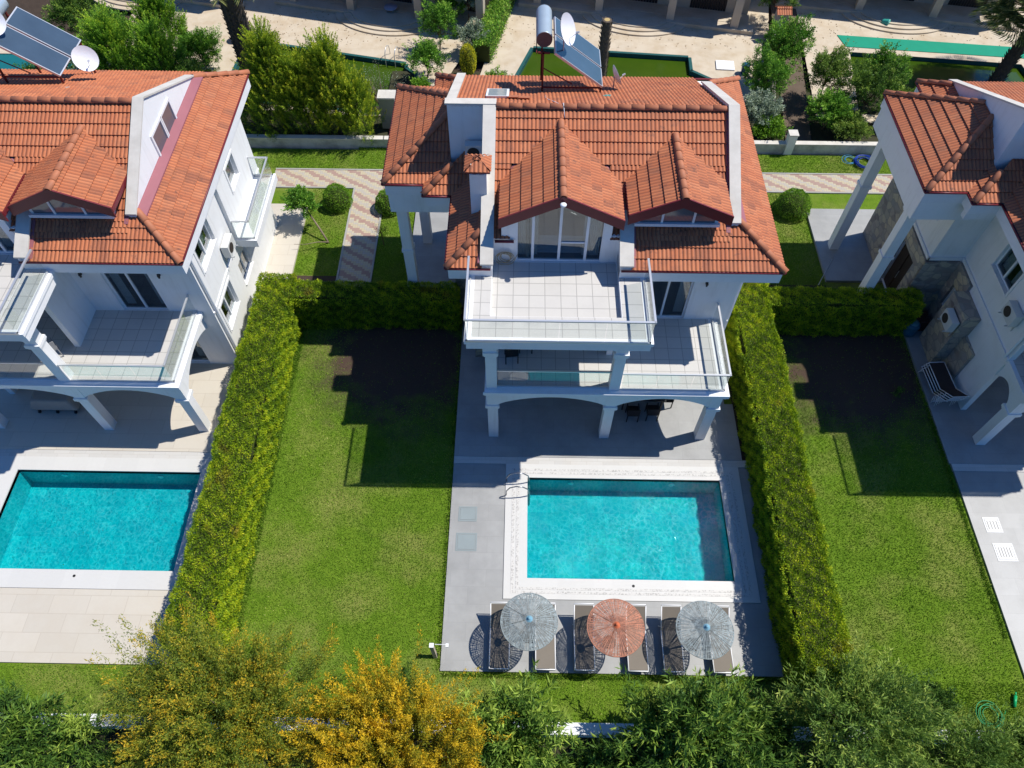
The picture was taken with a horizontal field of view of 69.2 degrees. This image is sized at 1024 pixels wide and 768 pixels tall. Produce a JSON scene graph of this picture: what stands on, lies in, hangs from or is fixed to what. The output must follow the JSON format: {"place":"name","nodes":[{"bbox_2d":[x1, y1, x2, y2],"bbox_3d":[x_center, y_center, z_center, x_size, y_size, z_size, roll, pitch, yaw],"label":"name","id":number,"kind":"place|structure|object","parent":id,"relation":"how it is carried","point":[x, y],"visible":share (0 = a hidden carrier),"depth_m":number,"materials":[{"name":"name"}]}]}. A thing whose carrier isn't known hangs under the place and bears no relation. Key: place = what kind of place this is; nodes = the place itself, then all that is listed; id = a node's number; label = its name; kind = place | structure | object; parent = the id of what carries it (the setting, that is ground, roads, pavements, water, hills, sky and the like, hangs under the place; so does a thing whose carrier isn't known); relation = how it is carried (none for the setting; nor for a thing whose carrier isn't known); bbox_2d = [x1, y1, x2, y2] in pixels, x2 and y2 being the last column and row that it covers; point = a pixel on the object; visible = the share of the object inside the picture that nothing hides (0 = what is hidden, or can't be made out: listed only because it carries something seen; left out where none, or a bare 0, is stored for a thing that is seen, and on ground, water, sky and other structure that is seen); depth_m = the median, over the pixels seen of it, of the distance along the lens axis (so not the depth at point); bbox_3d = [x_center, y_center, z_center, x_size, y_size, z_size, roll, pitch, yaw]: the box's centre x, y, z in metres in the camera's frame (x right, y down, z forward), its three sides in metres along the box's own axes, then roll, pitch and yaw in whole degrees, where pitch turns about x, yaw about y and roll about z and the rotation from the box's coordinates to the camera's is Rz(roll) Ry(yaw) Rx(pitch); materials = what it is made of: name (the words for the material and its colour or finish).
{"place":"outdoors","nodes":[
{"label":"outdoors","id":0,"kind":"place"},
{"bbox_2d":[0,587,177,664],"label":"pool deck","id":1,"kind":"structure","parent":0,"point":[46,625],"depth_m":24.40,"materials":[{"name":"beige tile"}]},
{"bbox_2d":[0,456,211,589],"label":"swimming pool","id":2,"kind":"structure","parent":1,"relation":"in","point":[93,523],"depth_m":27.40,"materials":[{"name":"teal liquid"}]},
{"bbox_2d":[0,204,306,451],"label":"patio","id":3,"kind":"structure","parent":0,"point":[147,421],"depth_m":28.69,"materials":[{"name":"beige tile"}]},
{"bbox_2d":[30,390,80,413],"bbox_3d":[-17.569,0.631,28.606,1.919,0.818,0.752,1,57,0],"label":"bench","id":4,"kind":"object","parent":3,"relation":"on","point":[43,400],"visible":0.85,"depth_m":28.27,"materials":[{"name":"black metal"}]},
{"bbox_2d":[0,449,213,458],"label":"step","id":5,"kind":"object","parent":3,"relation":"on","point":[107,454],"depth_m":27.81,"materials":[{"name":"stone"}]},
{"bbox_2d":[0,69,277,431],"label":"villa","id":6,"kind":"object","parent":3,"relation":"on","point":[129,199],"visible":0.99,"depth_m":25.43,"materials":[{"name":"paint"}]},
{"bbox_2d":[0,0,96,83],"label":"solar water heater","id":7,"kind":"object","parent":6,"relation":"on","point":[37,42],"visible":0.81,"depth_m":25.91,"materials":[{"name":"blue glass"}]},
{"bbox_2d":[71,45,98,73],"bbox_3d":[-15.161,-11.483,26.490,0.709,1.030,0.684,1,57,0],"label":"satellite dish","id":8,"kind":"object","parent":6,"relation":"on","point":[85,58],"visible":1,"depth_m":26.42,"materials":[{"name":"white metal"}]},
{"bbox_2d":[102,273,167,308],"bbox_3d":[-13.418,-3.557,26.416,1.650,2.480,0.287,1,57,0],"label":"sliding door","id":9,"kind":"structure","parent":6,"relation":"in","point":[115,277],"depth_m":26.81,"materials":[{"name":"white glass"}]},
{"bbox_2d":[107,0,474,115],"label":"back terrace","id":10,"kind":"structure","parent":0,"point":[362,43],"depth_m":42.85,"materials":[{"name":"beige stone"}]},
{"bbox_2d":[73,0,145,70],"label":"thuja tree","id":11,"kind":"object","parent":10,"relation":"on","point":[99,30],"visible":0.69,"depth_m":36.64,"materials":[{"name":"green plant"}]},
{"bbox_2d":[125,10,186,70],"bbox_3d":[-17.850,-16.320,37.501,3.466,4.685,3.724,1,57,0],"label":"thuja tree","id":12,"kind":"object","parent":10,"relation":"on","point":[150,46],"visible":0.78,"depth_m":36.62,"materials":[{"name":"green plant"}]},
{"bbox_2d":[126,0,188,66],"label":"thuja tree","id":13,"kind":"object","parent":10,"relation":"on","point":[156,7],"visible":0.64,"depth_m":39.25,"materials":[{"name":"green plant"}]},
{"bbox_2d":[94,0,245,10],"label":"back villa","id":14,"kind":"object","parent":10,"relation":"on","point":[120,4],"visible":0.38,"depth_m":44.40,"materials":[{"name":"ceramic"}]},
{"bbox_2d":[173,23,224,69],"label":"garden shrub","id":15,"kind":"object","parent":10,"relation":"on","point":[198,43],"visible":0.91,"depth_m":39.45,"materials":[{"name":"green plant"}]},
{"bbox_2d":[191,0,252,88],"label":"palm tree","id":16,"kind":"object","parent":10,"relation":"on","point":[235,17],"visible":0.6,"depth_m":36.97,"materials":[{"name":"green plant"}]},
{"bbox_2d":[232,43,417,113],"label":"back pool","id":17,"kind":"structure","parent":10,"relation":"in","point":[383,72],"depth_m":41.48,"materials":[{"name":"green liquid"}]},
{"bbox_2d":[274,0,497,35],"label":"back villa","id":18,"kind":"object","parent":10,"relation":"on","point":[373,17],"visible":0.69,"depth_m":43.56,"materials":[{"name":"stone"}]},
{"bbox_2d":[401,34,451,76],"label":"garden shrub","id":19,"kind":"object","parent":10,"relation":"on","point":[425,52],"visible":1,"depth_m":39.25,"materials":[{"name":"green plant"}]},
{"bbox_2d":[414,0,462,48],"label":"garden shrub","id":20,"kind":"object","parent":10,"relation":"on","point":[439,17],"visible":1,"depth_m":40.44,"materials":[{"name":"green plant"}]},
{"bbox_2d":[3,0,810,135],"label":"ground","id":21,"kind":"structure","parent":0,"point":[33,7],"depth_m":44.48,"materials":[{"name":"soil"}]},
{"bbox_2d":[41,0,106,39],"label":"garden shrub","id":22,"kind":"object","parent":21,"relation":"on","point":[65,11],"visible":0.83,"depth_m":40.44,"materials":[{"name":"green plant"}]},
{"bbox_2d":[246,134,384,149],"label":"garden wall","id":23,"kind":"structure","parent":21,"relation":"on","point":[283,141],"depth_m":37.28,"materials":[{"name":"stone"}]},
{"bbox_2d":[275,717,641,737],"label":"boundary wall","id":24,"kind":"structure","parent":21,"relation":"on","point":[583,729],"depth_m":22.09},
{"bbox_2d":[455,16,489,50],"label":"garden shrub","id":25,"kind":"object","parent":21,"relation":"on","point":[469,31],"visible":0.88,"depth_m":40.66,"materials":[{"name":"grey plant"}]},
{"bbox_2d":[240,71,879,141],"bbox_3d":[5.328,-14.565,39.383,40.000,0.140,6.100,1,57,0],"label":"flower bed","id":26,"kind":"object","parent":21,"relation":"on","point":[817,132],"visible":0.05,"depth_m":38.44,"materials":[{"name":"soil"}]},
{"bbox_2d":[230,14,319,145],"bbox_3d":[-11.348,-14.845,35.836,3.846,6.023,3.859,1,57,0],"label":"thuja tree","id":27,"kind":"object","parent":26,"relation":"on","point":[262,44],"visible":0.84,"depth_m":34.88,"materials":[{"name":"green plant"}]},
{"bbox_2d":[268,40,338,134],"bbox_3d":[-10.256,-14.430,36.283,3.662,4.821,3.191,1,57,0],"label":"thuja tree","id":28,"kind":"object","parent":26,"relation":"on","point":[294,78],"visible":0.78,"depth_m":35.61,"materials":[{"name":"green plant"}]},
{"bbox_2d":[295,22,364,136],"bbox_3d":[-9.149,-14.563,35.879,3.719,5.648,3.326,1,57,0],"label":"thuja tree","id":29,"kind":"object","parent":26,"relation":"on","point":[322,57],"visible":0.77,"depth_m":34.85,"materials":[{"name":"green plant"}]},
{"bbox_2d":[327,59,386,145],"bbox_3d":[-7.623,-13.934,36.478,3.061,3.961,2.992,23,59,14],"label":"thuja tree","id":30,"kind":"object","parent":26,"relation":"on","point":[364,100],"visible":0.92,"depth_m":36.12,"materials":[{"name":"green plant"}]},
{"bbox_2d":[377,90,395,128],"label":"screen wall","id":31,"kind":"structure","parent":26,"relation":"on","point":[386,99],"depth_m":37.04,"materials":[{"name":"stone"}]},
{"bbox_2d":[743,86,785,127],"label":"garden shrub","id":32,"kind":"object","parent":26,"relation":"on","point":[757,105],"visible":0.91,"depth_m":36.88,"materials":[{"name":"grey plant"}]},
{"bbox_2d":[740,38,799,97],"bbox_3d":[13.190,-15.738,37.979,2.974,3.375,2.751,-21,59,-14],"label":"garden shrub","id":33,"kind":"object","parent":26,"relation":"on","point":[770,67],"visible":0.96,"depth_m":37.50,"materials":[{"name":"green plant"}]},
{"bbox_2d":[751,113,792,139],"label":"garden shrub","id":34,"kind":"object","parent":26,"relation":"on","point":[776,129],"visible":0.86,"depth_m":37.03,"materials":[{"name":"green plant"}]},
{"bbox_2d":[805,87,859,129],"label":"garden shrub","id":35,"kind":"object","parent":26,"relation":"on","point":[830,102],"visible":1,"depth_m":36.81,"materials":[{"name":"green plant"}]},
{"bbox_2d":[832,107,874,141],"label":"garden shrub","id":36,"kind":"object","parent":26,"relation":"on","point":[849,127],"visible":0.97,"depth_m":36.83,"materials":[{"name":"green plant"}]},
{"bbox_2d":[854,39,912,98],"bbox_3d":[19.055,-15.841,38.050,2.660,3.394,2.836,32,62,19],"label":"garden shrub","id":37,"kind":"object","parent":26,"relation":"on","point":[881,58],"visible":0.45,"depth_m":37.46,"materials":[{"name":"green plant"}]},
{"bbox_2d":[969,0,1023,81],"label":"palm tree","id":38,"kind":"object","parent":26,"relation":"on","point":[1003,11],"visible":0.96,"depth_m":37.03,"materials":[{"name":"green plant"}]},
{"bbox_2d":[296,275,826,459],"bbox_3d":[1.959,-0.906,30.357,23.500,0.120,8.850,1,57,0],"label":"flower bed","id":39,"kind":"object","parent":21,"relation":"on","point":[328,278],"visible":0.21,"depth_m":32.53,"materials":[{"name":"soil"}]},
{"bbox_2d":[383,136,786,154],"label":"garden wall","id":40,"kind":"structure","parent":21,"relation":"on","point":[769,147],"depth_m":37.12,"materials":[{"name":"stone"}]},
{"bbox_2d":[454,456,750,467],"bbox_3d":[3.384,2.956,27.759,11.100,0.200,0.290,1,57,0],"label":"step","id":41,"kind":"object","parent":21,"relation":"on","point":[592,461],"visible":0.71,"depth_m":27.68,"materials":[{"name":"stone"}]},
{"bbox_2d":[759,12,816,68],"bbox_3d":[14.233,-17.557,38.803,2.770,4.012,2.708,39,65,22],"label":"garden shrub","id":42,"kind":"object","parent":21,"relation":"on","point":[785,36],"visible":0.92,"depth_m":38.14,"materials":[{"name":"green plant"}]},
{"bbox_2d":[791,141,877,155],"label":"garden wall","id":43,"kind":"structure","parent":21,"relation":"on","point":[851,148],"depth_m":37.09,"materials":[{"name":"stone"}]},
{"bbox_2d":[950,464,1023,471],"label":"step","id":44,"kind":"object","parent":21,"relation":"on","point":[988,467],"visible":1,"depth_m":27.57,"materials":[{"name":"stone"}]},
{"bbox_2d":[0,146,1023,729],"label":"lawn","id":45,"kind":"structure","parent":0,"point":[414,376],"depth_m":26.82,"materials":[{"name":"green plant"}]},
{"bbox_2d":[279,184,328,244],"bbox_3d":[-9.431,-7.734,33.579,1.883,2.063,2.622,-14,58,-9],"label":"lemon sapling","id":46,"kind":"object","parent":45,"relation":"on","point":[299,197],"visible":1,"depth_m":33.28,"materials":[{"name":"green plant"}]},
{"bbox_2d":[157,271,461,661],"bbox_3d":[-6.379,2.186,26.882,8.511,2.288,15.111,1,57,0],"label":"hedge","id":47,"kind":"object","parent":45,"relation":"on","point":[283,310],"visible":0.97,"depth_m":27.11,"materials":[{"name":"green plant"}]},
{"bbox_2d":[322,183,353,212],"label":"clipped bush","id":48,"kind":"object","parent":45,"relation":"on","point":[337,197],"visible":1,"depth_m":34.62,"materials":[{"name":"green plant"}]},
{"bbox_2d":[774,187,811,221],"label":"clipped bush","id":49,"kind":"object","parent":45,"relation":"on","point":[793,203],"visible":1,"depth_m":34.39,"materials":[{"name":"green plant"}]},
{"bbox_2d":[723,283,926,688],"bbox_3d":[12.462,2.635,26.626,8.002,2.291,15.514,1,57,0],"label":"hedge","id":50,"kind":"object","parent":45,"relation":"on","point":[808,615],"visible":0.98,"depth_m":26.25,"materials":[{"name":"green plant"}]},
{"bbox_2d":[898,680,964,734],"bbox_3d":[12.454,9.558,22.155,1.827,2.125,1.592,-33,62,-20],"label":"laurel bush","id":51,"kind":"object","parent":45,"relation":"on","point":[944,698],"visible":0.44,"depth_m":21.87,"materials":[{"name":"green plant"}]},
{"bbox_2d":[2,728,1022,767],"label":"bare earth","id":52,"kind":"structure","parent":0,"point":[112,735],"depth_m":22.46,"materials":[{"name":"soil"}]},
{"bbox_2d":[0,674,93,767],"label":"oleander shrub","id":53,"kind":"object","parent":52,"relation":"on","point":[17,718],"visible":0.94,"depth_m":20.46,"materials":[{"name":"green plant"}]},
{"bbox_2d":[10,695,135,767],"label":"oleander shrub","id":54,"kind":"object","parent":52,"relation":"on","point":[87,735],"visible":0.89,"depth_m":20.95,"materials":[{"name":"green plant"}]},
{"bbox_2d":[73,730,175,767],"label":"oleander shrub","id":55,"kind":"object","parent":52,"relation":"on","point":[96,761],"visible":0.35,"depth_m":20.83,"materials":[{"name":"green plant"}]},
{"bbox_2d":[84,591,362,767],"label":"acacia tree","id":56,"kind":"object","parent":52,"relation":"on","point":[182,711],"visible":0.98,"depth_m":19.09,"materials":[{"name":"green plant"}]},
{"bbox_2d":[239,624,518,767],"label":"acacia tree","id":57,"kind":"object","parent":52,"relation":"on","point":[362,714],"visible":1,"depth_m":18.83,"materials":[{"name":"yellow plant"}]},
{"bbox_2d":[445,656,585,767],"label":"oleander shrub","id":58,"kind":"object","parent":52,"relation":"on","point":[517,750],"visible":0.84,"depth_m":19.98,"materials":[{"name":"green plant"}]},
{"bbox_2d":[566,733,648,767],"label":"oleander shrub","id":59,"kind":"object","parent":52,"relation":"on","point":[593,763],"visible":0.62,"depth_m":20.91,"materials":[{"name":"green plant"}]},
{"bbox_2d":[571,662,808,767],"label":"oleander shrub","id":60,"kind":"object","parent":52,"relation":"on","point":[689,716],"visible":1,"depth_m":19.95,"materials":[{"name":"green plant"}]},
{"bbox_2d":[739,686,809,766],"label":"oleander shrub","id":61,"kind":"object","parent":52,"relation":"on","point":[785,734],"visible":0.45,"depth_m":20.95,"materials":[{"name":"green plant"}]},
{"bbox_2d":[728,631,967,767],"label":"olive shrub","id":62,"kind":"object","parent":52,"relation":"on","point":[883,705],"visible":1,"depth_m":20.09,"materials":[{"name":"green plant"}]},
{"bbox_2d":[876,693,1023,767],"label":"olive shrub","id":63,"kind":"object","parent":52,"relation":"on","point":[986,743],"visible":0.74,"depth_m":20.61,"materials":[{"name":"green plant"}]},
{"bbox_2d":[407,212,741,459],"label":"patio","id":64,"kind":"structure","parent":0,"point":[553,427],"depth_m":28.50,"materials":[{"name":"grey ceramic"}]},
{"bbox_2d":[380,72,788,439],"bbox_3d":[2.147,-5.360,27.122,13.308,10.090,12.560,1,57,0],"label":"villa","id":65,"kind":"object","parent":64,"relation":"on","point":[629,222],"visible":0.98,"depth_m":23.47,"materials":[{"name":"paint"}]},
{"bbox_2d":[536,5,602,92],"bbox_3d":[1.980,-11.292,25.990,2.340,3.019,2.160,1,57,0],"label":"solar water heater","id":66,"kind":"object","parent":65,"relation":"on","point":[581,54],"visible":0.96,"depth_m":25.31,"materials":[{"name":"blue glass"}]},
{"bbox_2d":[652,281,692,316],"bbox_3d":[5.439,-3.255,26.260,1.650,2.480,0.287,1,57,0],"label":"sliding door","id":67,"kind":"structure","parent":65,"relation":"in","point":[683,288],"depth_m":26.61,"materials":[{"name":"white glass"}]},
{"bbox_2d":[275,169,892,285],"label":"path","id":68,"kind":"structure","parent":0,"point":[358,253],"depth_m":35.99,"materials":[{"name":"beige stone"}]},
{"bbox_2d":[276,168,891,281],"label":"path kerb","id":69,"kind":"structure","parent":68,"relation":"on","point":[380,217],"depth_m":35.80,"materials":[{"name":"paint"}]},
{"bbox_2d":[440,463,787,676],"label":"pool deck","id":70,"kind":"structure","parent":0,"point":[474,586],"depth_m":24.61,"materials":[{"name":"grey tile"}]},
{"bbox_2d":[489,602,509,669],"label":"sun lounger","id":71,"kind":"object","parent":70,"relation":"on","point":[499,650],"visible":0.74,"depth_m":23.75,"materials":[{"name":"beige fabric"}]},
{"bbox_2d":[500,593,557,650],"bbox_3d":[0.521,7.651,23.312,1.772,2.130,1.772,1,57,0],"label":"straw umbrella","id":72,"kind":"object","parent":70,"relation":"on","point":[527,636],"visible":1,"depth_m":22.58,"materials":[{"name":"white wicker"}]},
{"bbox_2d":[535,602,555,670],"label":"sun lounger","id":73,"kind":"object","parent":70,"relation":"on","point":[546,655],"visible":0.51,"depth_m":23.58,"materials":[{"name":"beige fabric"}]},
{"bbox_2d":[572,603,594,670],"bbox_3d":[2.307,8.123,23.753,0.671,0.850,1.974,1,57,0],"label":"sun lounger","id":74,"kind":"object","parent":70,"relation":"on","point":[584,652],"visible":0.82,"depth_m":23.78,"materials":[{"name":"beige fabric"}]},
{"bbox_2d":[587,599,644,657],"bbox_3d":[3.159,7.806,23.215,1.772,2.130,1.772,1,57,0],"label":"straw umbrella","id":75,"kind":"object","parent":70,"relation":"on","point":[608,641],"visible":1,"depth_m":22.48,"materials":[{"name":"orange wicker"}]},
{"bbox_2d":[503,464,760,602],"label":"swimming pool","id":76,"kind":"structure","parent":70,"relation":"in","point":[636,533],"depth_m":27.02,"materials":[{"name":"teal liquid"}]},
{"bbox_2d":[626,604,648,671],"bbox_3d":[3.987,8.147,23.741,0.671,0.850,1.974,1,57,0],"label":"sun lounger","id":77,"kind":"object","parent":70,"relation":"on","point":[637,659],"visible":0.71,"depth_m":23.59,"materials":[{"name":"beige fabric"}]},
{"bbox_2d":[658,605,684,672],"bbox_3d":[5.117,8.164,23.733,0.671,0.850,1.974,1,57,0],"label":"sun lounger","id":78,"kind":"object","parent":70,"relation":"on","point":[672,652],"visible":0.79,"depth_m":23.78,"materials":[{"name":"beige fabric"}]},
{"bbox_2d":[676,601,733,659],"bbox_3d":[5.868,7.863,23.184,1.772,2.130,1.772,1,57,0],"label":"straw umbrella","id":79,"kind":"object","parent":70,"relation":"on","point":[693,644],"visible":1,"depth_m":22.45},
{"bbox_2d":[709,605,734,672],"bbox_3d":[6.667,8.187,23.721,0.671,0.850,1.974,1,57,0],"label":"sun lounger","id":80,"kind":"object","parent":70,"relation":"on","point":[722,664],"visible":0.34,"depth_m":23.49,"materials":[{"name":"beige fabric"}]},
{"bbox_2d":[480,0,768,101],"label":"back terrace","id":81,"kind":"structure","parent":0,"point":[512,52],"depth_m":42.47,"materials":[{"name":"beige stone"}]},
{"bbox_2d":[472,0,516,64],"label":"hedge","id":82,"kind":"object","parent":81,"relation":"on","point":[495,17],"visible":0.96,"depth_m":41.47,"materials":[{"name":"green plant"}]},
{"bbox_2d":[598,16,612,76],"bbox_3d":[4.872,-17.765,39.368,0.721,3.258,0.712,1,57,0],"label":"palm stump","id":83,"kind":"object","parent":81,"relation":"on","point":[605,38],"visible":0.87,"depth_m":38.88,"materials":[{"name":"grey plant"}]},
{"bbox_2d":[516,46,709,80],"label":"back pool","id":84,"kind":"structure","parent":81,"relation":"in","point":[629,64],"depth_m":41.63,"materials":[{"name":"green liquid"}]},
{"bbox_2d":[518,0,752,36],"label":"back villa","id":85,"kind":"object","parent":81,"relation":"on","point":[647,18],"visible":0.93,"depth_m":43.56,"materials":[{"name":"stone"}]},
{"bbox_2d":[770,2,810,140],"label":"soil path","id":86,"kind":"structure","parent":0,"point":[795,115],"depth_m":39.44,"materials":[{"name":"brown soil"}]},
{"bbox_2d":[796,0,1023,122],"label":"back terrace","id":87,"kind":"structure","parent":0,"point":[824,35],"depth_m":42.90,"materials":[{"name":"beige stone"}]},
{"bbox_2d":[795,38,859,96],"bbox_3d":[16.155,-15.937,38.074,2.697,3.448,2.542,-15,58,-10],"label":"garden shrub","id":88,"kind":"object","parent":87,"relation":"on","point":[828,67],"visible":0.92,"depth_m":37.59,"materials":[{"name":"green plant"}]},
{"bbox_2d":[834,53,911,114],"bbox_3d":[17.980,-14.780,37.330,3.036,3.420,3.340,-37,64,-22],"label":"garden shrub","id":89,"kind":"object","parent":87,"relation":"on","point":[874,83],"visible":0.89,"depth_m":36.67,"materials":[{"name":"green plant"}]},
{"bbox_2d":[775,0,1017,34],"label":"back villa","id":90,"kind":"object","parent":87,"relation":"on","point":[912,17],"visible":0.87,"depth_m":43.78,"materials":[{"name":"stone"}]},
{"bbox_2d":[837,35,1023,58],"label":"emerald strip","id":91,"kind":"object","parent":87,"relation":"on","point":[935,47],"visible":0.78,"depth_m":42.29,"materials":[{"name":"carpet"}]},
{"bbox_2d":[844,49,1023,118],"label":"back pool","id":92,"kind":"structure","parent":87,"relation":"in","point":[940,67],"depth_m":41.53,"materials":[{"name":"green liquid"}]},
{"bbox_2d":[806,209,1023,464],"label":"patio","id":93,"kind":"structure","parent":0,"point":[957,428],"depth_m":29.23,"materials":[{"name":"grey ceramic"}]},
{"bbox_2d":[828,78,1023,444],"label":"villa","id":94,"kind":"object","parent":93,"relation":"on","point":[943,230],"visible":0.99,"depth_m":27.04,"materials":[{"name":"paint"}]},
{"bbox_2d":[884,244,912,292],"bbox_3d":[16.312,-4.747,31.257,0.144,2.430,1.300,1,57,0],"label":"front door","id":95,"kind":"structure","parent":94,"relation":"in","point":[903,261],"depth_m":31.27,"materials":[{"name":"brown wood"}]},
{"bbox_2d":[990,246,1022,295],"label":"window","id":96,"kind":"structure","parent":94,"relation":"in","point":[1011,262],"depth_m":26.57,"materials":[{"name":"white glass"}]},
{"bbox_2d":[998,300,1023,330],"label":"air conditioner","id":97,"kind":"object","parent":94,"relation":"attached to","point":[1012,313],"visible":1,"depth_m":25.61,"materials":[{"name":"white metal"}]},
{"bbox_2d":[918,366,961,405],"bbox_3d":[16.728,0.046,29.066,0.671,0.850,1.974,-2,57,-1],"label":"sun lounger","id":98,"kind":"object","parent":93,"relation":"on","point":[930,384],"visible":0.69,"depth_m":29.07,"materials":[{"name":"white metal"}]},
{"bbox_2d":[921,365,963,404],"bbox_3d":[16.758,-0.003,28.955,0.671,0.850,1.974,-2,57,-1],"label":"sun lounger","id":99,"kind":"object","parent":98,"relation":"on","point":[932,382],"visible":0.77,"depth_m":28.96,"materials":[{"name":"white metal"}]},
{"bbox_2d":[926,363,966,403],"bbox_3d":[16.787,-0.052,28.844,0.671,0.850,1.974,-2,57,-1],"label":"sun lounger","id":100,"kind":"object","parent":99,"relation":"on","point":[935,382],"visible":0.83,"depth_m":28.81,"materials":[{"name":"white metal"}]},
{"bbox_2d":[926,362,969,401],"bbox_3d":[16.817,-0.101,28.732,0.671,0.850,1.974,-2,57,-1],"label":"sun lounger","id":101,"kind":"object","parent":100,"relation":"on","point":[943,378],"visible":0.98,"depth_m":28.86,"materials":[{"name":"white metal"}]},
{"bbox_2d":[953,471,1023,675],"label":"pool deck","id":102,"kind":"structure","parent":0,"point":[1000,495],"depth_m":26.24,"materials":[{"name":"grey tile"}]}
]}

